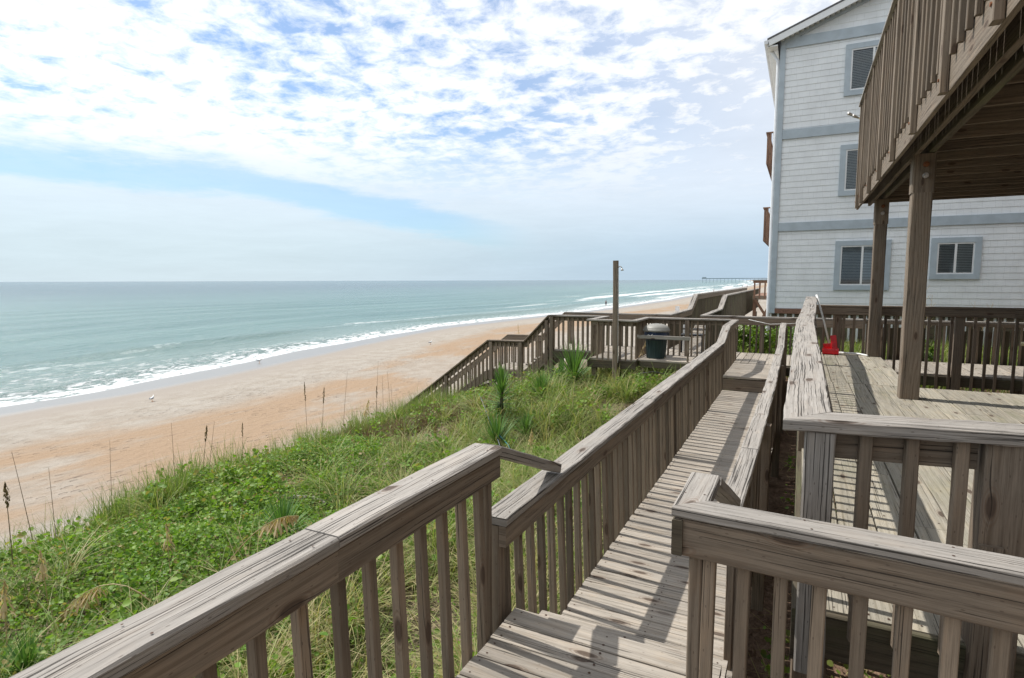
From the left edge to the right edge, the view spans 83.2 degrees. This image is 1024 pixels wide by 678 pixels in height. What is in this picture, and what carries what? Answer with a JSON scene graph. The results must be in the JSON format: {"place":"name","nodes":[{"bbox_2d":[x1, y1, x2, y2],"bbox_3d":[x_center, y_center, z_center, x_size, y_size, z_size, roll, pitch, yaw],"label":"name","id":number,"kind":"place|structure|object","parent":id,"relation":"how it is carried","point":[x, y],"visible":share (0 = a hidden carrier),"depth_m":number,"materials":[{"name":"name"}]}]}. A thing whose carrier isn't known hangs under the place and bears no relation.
{"place":"outdoors","nodes":[
{"label":"outdoors","id":0,"kind":"place"},
{"bbox_2d":[0,280,757,406],"bbox_3d":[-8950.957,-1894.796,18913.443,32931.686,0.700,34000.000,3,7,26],"label":"sea","id":1,"kind":"structure","parent":0,"point":[62,339],"depth_m":118.84,"materials":[{"name":"liquid"}]},
{"bbox_2d":[702,277,767,282],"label":"fishing pier","id":2,"kind":"structure","parent":1,"relation":"in","point":[731,278],"depth_m":1399.12,"materials":[{"name":"wood"}]},
{"bbox_2d":[0,0,839,281],"label":"sky","id":3,"kind":"structure","parent":0,"point":[141,140],"materials":[{"name":"blue"}]},
{"bbox_2d":[0,386,867,677],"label":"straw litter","id":4,"kind":"object","parent":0,"point":[410,586],"visible":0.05,"depth_m":5.23,"materials":[{"name":"beige plant"}]},
{"bbox_2d":[0,280,1016,677],"bbox_3d":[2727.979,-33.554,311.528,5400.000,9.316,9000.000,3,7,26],"label":"sandy ground","id":5,"kind":"structure","parent":0,"point":[68,448],"depth_m":27.20,"materials":[{"name":"beige sand"}]},
{"bbox_2d":[0,581,16,644],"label":"sea oat","id":6,"kind":"object","parent":5,"relation":"on","point":[4,607],"visible":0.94,"depth_m":4.46,"materials":[{"name":"plant"}]},
{"bbox_2d":[3,482,14,576],"bbox_3d":[-4.875,1.861,5.608,0.132,0.969,0.053,4,7,34],"label":"sea oat","id":7,"kind":"object","parent":5,"relation":"on","point":[6,497],"visible":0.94,"depth_m":5.59,"materials":[{"name":"plant"}]},
{"bbox_2d":[12,454,34,549],"bbox_3d":[-5.121,1.768,6.063,0.239,1.179,0.008,2,6,17],"label":"sea oat","id":8,"kind":"object","parent":5,"relation":"on","point":[24,503],"visible":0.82,"depth_m":6.06,"materials":[{"name":"plant"}]},
{"bbox_2d":[0,628,67,677],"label":"yucca","id":9,"kind":"object","parent":5,"relation":"on","point":[23,655],"visible":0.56,"depth_m":4.00,"materials":[{"name":"green plant"}]},
{"bbox_2d":[35,550,50,610],"bbox_3d":[-4.126,2.142,5.093,0.092,0.572,0.116,-1,6,-7],"label":"sea oat","id":10,"kind":"object","parent":5,"relation":"on","point":[43,568],"visible":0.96,"depth_m":5.07,"materials":[{"name":"plant"}]},
{"bbox_2d":[48,467,55,536],"bbox_3d":[-5.529,2.073,6.948,0.088,1.062,0.008,4,7,39],"label":"sea oat","id":11,"kind":"object","parent":5,"relation":"on","point":[52,506],"visible":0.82,"depth_m":6.95,"materials":[{"name":"plant"}]},
{"bbox_2d":[56,583,153,621],"bbox_3d":[-3.333,2.196,4.808,0.912,0.321,0.144,0,6,-2],"label":"sea oat","id":12,"kind":"object","parent":5,"relation":"on","point":[80,604],"visible":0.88,"depth_m":4.79,"materials":[{"name":"plant"}]},
{"bbox_2d":[160,523,174,582],"bbox_3d":[-3.165,1.995,5.315,0.115,0.609,0.099,3,7,26],"label":"sea oat","id":13,"kind":"object","parent":5,"relation":"on","point":[167,537],"visible":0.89,"depth_m":5.30,"materials":[{"name":"plant"}]},
{"bbox_2d":[202,426,207,477],"bbox_3d":[-4.568,1.736,8.564,0.126,0.937,0.040,-4,7,-32],"label":"sea oat","id":14,"kind":"object","parent":5,"relation":"on","point":[206,435],"visible":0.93,"depth_m":8.56,"materials":[{"name":"plant"}]},
{"bbox_2d":[9,443,501,677],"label":"wooden railing","id":15,"kind":"object","parent":5,"relation":"on","point":[201,629],"visible":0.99,"depth_m":1.68,"materials":[{"name":"grey wood"}]},
{"bbox_2d":[223,516,298,568],"bbox_3d":[-2.276,1.906,5.096,0.824,0.718,0.165,0,6,2],"label":"sea oat","id":16,"kind":"object","parent":5,"relation":"on","point":[268,528],"visible":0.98,"depth_m":5.05,"materials":[{"name":"plant"}]},
{"bbox_2d":[251,489,317,544],"bbox_3d":[-2.396,1.867,5.956,0.763,0.622,0.705,3,7,26],"label":"yucca","id":17,"kind":"object","parent":5,"relation":"on","point":[283,510],"visible":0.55,"depth_m":6.01,"materials":[{"name":"green plant"}]},
{"bbox_2d":[304,382,306,424],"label":"sea oat","id":18,"kind":"object","parent":5,"relation":"on","point":[305,400],"visible":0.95,"depth_m":10.69,"materials":[{"name":"plant"}]},
{"bbox_2d":[0,367,648,677],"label":"dune creeper","id":19,"kind":"object","parent":5,"relation":"on","point":[195,527],"visible":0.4,"depth_m":5.90,"materials":[{"name":"green plant"}]},
{"bbox_2d":[266,495,326,504],"bbox_3d":[-2.753,2.056,7.388,0.933,0.094,0.139,1,6,13],"label":"driftwood","id":20,"kind":"object","parent":19,"relation":"on","point":[304,496],"visible":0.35,"depth_m":7.40,"materials":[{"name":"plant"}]},
{"bbox_2d":[0,366,670,677],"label":"dune weeds","id":21,"kind":"object","parent":5,"relation":"on","point":[231,471],"visible":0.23,"depth_m":7.44,"materials":[{"name":"green plant"}]},
{"bbox_2d":[363,400,369,421],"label":"sea oat","id":22,"kind":"object","parent":5,"relation":"on","point":[367,406],"visible":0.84,"depth_m":11.73,"materials":[{"name":"plant"}]},
{"bbox_2d":[0,360,742,677],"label":"dune grass","id":23,"kind":"structure","parent":5,"relation":"on","point":[622,392],"depth_m":7.56,"materials":[{"name":"green plant"}]},
{"bbox_2d":[322,375,526,451],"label":"grass","id":24,"kind":"structure","parent":5,"relation":"on","point":[418,429],"depth_m":11.39,"materials":[{"name":"green plant"}]},
{"bbox_2d":[470,410,519,445],"bbox_3d":[-0.215,1.544,9.564,1.061,0.854,1.037,3,7,26],"label":"yucca","id":25,"kind":"object","parent":5,"relation":"on","point":[496,428],"visible":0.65,"depth_m":9.58,"materials":[{"name":"green plant"}]},
{"bbox_2d":[483,364,518,425],"bbox_3d":[-0.205,1.061,10.591,0.777,1.326,0.773,3,7,26],"label":"yucca","id":26,"kind":"object","parent":5,"relation":"on","point":[501,378],"visible":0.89,"depth_m":10.56,"materials":[{"name":"green plant"}]},
{"bbox_2d":[459,352,557,394],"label":"beach staircase","id":27,"kind":"structure","parent":5,"relation":"on","point":[540,364],"depth_m":15.12,"materials":[{"name":"brown wood"}]},
{"bbox_2d":[406,315,549,404],"bbox_3d":[-2.076,1.864,15.881,6.784,5.217,0.144,3,7,26],"label":"wooden railing","id":28,"kind":"object","parent":27,"relation":"attached to","point":[520,345],"visible":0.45,"depth_m":14.86,"materials":[{"name":"brown wood"}]},
{"bbox_2d":[426,312,564,401],"bbox_3d":[-1.563,1.725,17.126,6.784,5.198,0.143,3,7,26],"label":"wooden railing","id":29,"kind":"object","parent":27,"relation":"attached to","point":[515,336],"visible":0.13,"depth_m":16.25,"materials":[{"name":"brown wood"}]},
{"bbox_2d":[508,410,543,439],"bbox_3d":[0.220,1.496,9.874,0.763,0.622,0.705,3,7,26],"label":"yucca","id":30,"kind":"object","parent":5,"relation":"on","point":[526,427],"visible":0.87,"depth_m":9.87,"materials":[{"name":"green plant"}]},
{"bbox_2d":[528,431,533,452],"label":"sea oat","id":31,"kind":"object","parent":5,"relation":"on","point":[530,440],"visible":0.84,"depth_m":8.75,"materials":[{"name":"plant"}]},
{"bbox_2d":[522,368,552,403],"bbox_3d":[0.572,0.946,11.468,0.955,0.808,0.969,3,7,26],"label":"yucca","id":32,"kind":"object","parent":5,"relation":"on","point":[540,380],"visible":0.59,"depth_m":11.41,"materials":[{"name":"green plant"}]},
{"bbox_2d":[545,358,568,380],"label":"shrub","id":33,"kind":"object","parent":5,"relation":"on","point":[560,370],"visible":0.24,"depth_m":12.88,"materials":[{"name":"green plant"}]},
{"bbox_2d":[549,335,603,386],"bbox_3d":[1.417,0.531,12.588,1.540,1.223,1.539,3,7,26],"label":"yucca","id":34,"kind":"object","parent":5,"relation":"on","point":[574,363],"visible":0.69,"depth_m":12.55,"materials":[{"name":"green plant"}]},
{"bbox_2d":[455,608,727,677],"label":"landing deck","id":35,"kind":"structure","parent":5,"relation":"on","point":[520,643],"depth_m":2.42,"materials":[{"name":"grey wood"}]},
{"bbox_2d":[671,472,1023,677],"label":"wooden railing","id":36,"kind":"object","parent":35,"relation":"attached to","point":[954,586],"visible":1,"depth_m":1.67,"materials":[{"name":"grey wood"}]},
{"bbox_2d":[612,260,623,382],"bbox_3d":[2.224,-0.022,12.133,0.248,3.231,0.118,4,7,35],"label":"shower post","id":37,"kind":"object","parent":5,"relation":"on","point":[615,331],"visible":0.85,"depth_m":12.07,"materials":[{"name":"brown wood"}]},
{"bbox_2d":[565,287,746,371],"bbox_3d":[7.490,-1.068,24.352,2.795,2.000,21.772,3,7,26],"label":"wooden railing","id":38,"kind":"object","parent":5,"relation":"on","point":[702,303],"visible":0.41,"depth_m":15.40,"materials":[{"name":"grey wood"}]},
{"bbox_2d":[562,390,771,677],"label":"boardwalk","id":39,"kind":"structure","parent":5,"relation":"on","point":[635,583],"depth_m":3.94,"materials":[{"name":"grey wood"}]},
{"bbox_2d":[492,319,738,633],"bbox_3d":[2.319,0.974,7.489,0.149,1.790,10.740,3,7,26],"label":"wooden railing","id":40,"kind":"object","parent":39,"relation":"attached to","point":[629,453],"visible":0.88,"depth_m":3.89,"materials":[{"name":"grey wood"}]},
{"bbox_2d":[482,443,561,472],"bbox_3d":[0.068,0.609,2.910,0.098,0.344,0.753,3,7,26],"label":"sloping rail","id":41,"kind":"object","parent":40,"relation":"attached to","point":[515,456],"visible":0.88,"depth_m":2.85,"materials":[{"name":"grey wood"}]},
{"bbox_2d":[723,323,787,670],"bbox_3d":[3.182,1.016,7.043,0.166,1.790,9.512,3,7,26],"label":"wooden railing","id":42,"kind":"object","parent":39,"relation":"attached to","point":[748,483],"visible":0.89,"depth_m":4.47,"materials":[{"name":"grey wood"}]},
{"bbox_2d":[714,476,740,506],"bbox_3d":[0.895,0.655,2.476,0.098,0.338,0.651,3,7,29],"label":"sloping rail","id":43,"kind":"object","parent":42,"relation":"attached to","point":[725,494],"visible":0.61,"depth_m":2.47,"materials":[{"name":"brown wood"}]},
{"bbox_2d":[671,302,759,349],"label":"neighbouring boardwalk","id":44,"kind":"structure","parent":5,"relation":"on","point":[694,340],"depth_m":15.74,"materials":[{"name":"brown wood"}]},
{"bbox_2d":[723,363,770,392],"bbox_3d":[4.524,1.238,10.766,0.955,1.317,1.776,3,7,26],"label":"raised landing","id":45,"kind":"object","parent":5,"relation":"on","point":[737,371],"visible":0.65,"depth_m":10.10,"materials":[{"name":"grey wood"}]},
{"bbox_2d":[737,325,777,353],"bbox_3d":[6.244,-0.016,14.851,1.195,0.932,1.509,-3,7,-29],"label":"leafy bush","id":46,"kind":"object","parent":5,"relation":"on","point":[746,338],"visible":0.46,"depth_m":14.54,"materials":[{"name":"green plant"}]},
{"bbox_2d":[752,280,769,316],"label":"brown deck","id":47,"kind":"structure","parent":5,"relation":"on","point":[760,296],"depth_m":23.90,"materials":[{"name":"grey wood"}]},
{"bbox_2d":[766,326,793,353],"bbox_3d":[7.256,-0.004,15.122,1.088,0.841,1.274,-3,7,-29],"label":"leafy bush","id":48,"kind":"object","parent":5,"relation":"on","point":[788,339],"visible":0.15,"depth_m":14.86,"materials":[{"name":"green plant"}]},
{"bbox_2d":[700,288,862,357],"bbox_3d":[10.369,-0.953,21.794,3.333,1.672,19.770,3,7,26],"label":"wooden railing","id":49,"kind":"object","parent":5,"relation":"on","point":[737,306],"visible":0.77,"depth_m":13.36,"materials":[{"name":"grey wood"}]},
{"bbox_2d":[548,344,1023,393],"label":"beach platform","id":50,"kind":"structure","parent":5,"relation":"on","point":[1003,381],"depth_m":11.38,"materials":[{"name":"brown wood"}]},
{"bbox_2d":[549,314,731,376],"bbox_3d":[2.557,0.332,12.777,4.170,1.592,1.244,3,7,26],"label":"wooden railing","id":51,"kind":"object","parent":50,"relation":"attached to","point":[599,324],"visible":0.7,"depth_m":12.68,"materials":[{"name":"grey wood"}]},
{"bbox_2d":[637,335,695,378],"bbox_3d":[3.441,0.573,12.373,1.310,1.358,0.959,3,7,26],"label":"plank shelf","id":52,"kind":"object","parent":51,"relation":"attached to","point":[664,363],"visible":0.58,"depth_m":12.04,"materials":[{"name":"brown wood"}]},
{"bbox_2d":[643,323,669,358],"bbox_3d":[3.111,0.035,12.433,0.570,0.740,0.570,3,7,26],"label":"trash can","id":53,"kind":"object","parent":52,"relation":"on","point":[655,348],"visible":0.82,"depth_m":12.26,"materials":[{"name":"green plastic"}]},
{"bbox_2d":[680,324,705,352],"bbox_3d":[4.193,-0.040,13.366,0.500,0.697,0.340,3,7,26],"label":"wooden bench","id":54,"kind":"object","parent":50,"relation":"on","point":[683,335],"visible":0.52,"depth_m":13.38,"materials":[{"name":"grey wood"}]},
{"bbox_2d":[816,305,1023,394],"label":"wooden railing","id":55,"kind":"object","parent":50,"relation":"attached to","point":[956,337],"visible":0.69,"depth_m":10.04,"materials":[{"name":"brown wood"}]},
{"bbox_2d":[761,455,890,677],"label":"shade weeds","id":56,"kind":"object","parent":5,"relation":"on","point":[787,669],"visible":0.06,"depth_m":4.08,"materials":[{"name":"green plant"}]},
{"bbox_2d":[763,0,1023,349],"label":"neighbour house","id":57,"kind":"structure","parent":5,"relation":"on","point":[818,228],"depth_m":15.73,"materials":[{"name":"grey paint"}]},
{"bbox_2d":[838,144,857,195],"bbox_3d":[9.544,-4.573,15.490,1.305,1.360,0.050,3,7,26],"label":"window","id":58,"kind":"structure","parent":57,"relation":"in","point":[848,153],"depth_m":15.69,"materials":[{"name":"white plastic"}]},
{"bbox_2d":[844,39,879,96],"bbox_3d":[9.539,-7.184,15.222,1.300,1.330,0.050,3,7,26],"label":"window","id":59,"kind":"structure","parent":57,"relation":"in","point":[859,56],"depth_m":15.38,"materials":[{"name":"white plastic"}]},
{"bbox_2d":[833,239,891,289],"bbox_3d":[9.552,-2.011,15.751,1.305,1.350,0.050,3,7,26],"label":"window","id":60,"kind":"structure","parent":57,"relation":"in","point":[853,259],"depth_m":15.82,"materials":[{"name":"white plastic"}]},
{"bbox_2d":[929,236,982,278],"bbox_3d":[11.392,-2.073,14.820,1.050,1.070,0.050,3,7,26],"label":"window","id":61,"kind":"structure","parent":57,"relation":"in","point":[950,257],"depth_m":14.81,"materials":[{"name":"white plastic"}]},
{"bbox_2d":[789,352,1023,677],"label":"side deck","id":62,"kind":"structure","parent":5,"relation":"on","point":[858,384],"depth_m":3.74,"materials":[{"name":"grey wood"}]},
{"bbox_2d":[816,295,838,354],"bbox_3d":[5.781,-0.267,10.572,0.428,1.088,0.231,3,7,26],"label":"dustpan","id":63,"kind":"object","parent":62,"relation":"on","point":[831,348],"visible":1,"depth_m":10.59,"materials":[{"name":"red plastic"}]},
{"bbox_2d":[839,352,867,356],"bbox_3d":[6.220,0.269,10.475,0.158,0.039,0.520,-4,7,-35],"label":"white pole","id":64,"kind":"object","parent":62,"relation":"on","point":[853,353],"visible":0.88,"depth_m":10.51,"materials":[{"name":"paint"}]},
{"bbox_2d":[866,199,889,356],"bbox_3d":[6.426,-1.054,10.142,0.210,2.735,0.240,3,7,26],"label":"deck support post","id":65,"kind":"object","parent":62,"relation":"on","point":[881,215],"visible":0.99,"depth_m":10.09,"materials":[{"name":"brown wood"}]},
{"bbox_2d":[783,296,1023,677],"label":"wooden railing","id":66,"kind":"object","parent":62,"relation":"attached to","point":[991,454],"visible":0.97,"depth_m":2.15,"materials":[{"name":"grey wood"}]},
{"bbox_2d":[897,153,936,399],"bbox_3d":[4.566,-0.679,6.519,0.215,2.735,0.248,3,7,26],"label":"deck support post","id":67,"kind":"object","parent":62,"relation":"on","point":[922,179],"visible":1,"depth_m":6.46,"materials":[{"name":"brown wood"}]},
{"bbox_2d":[856,0,1023,209],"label":"deck","id":68,"kind":"structure","parent":67,"relation":"on","point":[970,128],"depth_m":5.54,"materials":[{"name":"brown wood"}]},
{"bbox_2d":[855,0,1005,208],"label":"balcony railing","id":69,"kind":"object","parent":68,"relation":"on","point":[920,40],"visible":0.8,"depth_m":5.76,"materials":[{"name":"brown wood"}]},
{"bbox_2d":[847,112,859,118],"bbox_3d":[6.197,-4.034,10.428,0.250,0.153,0.102,0,6,-1],"label":"floodlight","id":70,"kind":"object","parent":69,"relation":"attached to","point":[852,115],"visible":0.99,"depth_m":10.42,"materials":[{"name":"plastic"}]},
{"bbox_2d":[924,337,940,361],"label":"leafy bush","id":71,"kind":"object","parent":5,"relation":"on","point":[930,354],"visible":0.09,"depth_m":12.42,"materials":[{"name":"green plant"}]},
{"bbox_2d":[864,319,1023,365],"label":"picket fence","id":72,"kind":"object","parent":5,"relation":"on","point":[979,346],"visible":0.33,"depth_m":11.50,"materials":[{"name":"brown wood"}]},
{"bbox_2d":[623,335,1018,393],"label":"yard grass","id":73,"kind":"structure","parent":0,"point":[857,349],"depth_m":14.07,"materials":[{"name":"green plant"}]}
]}

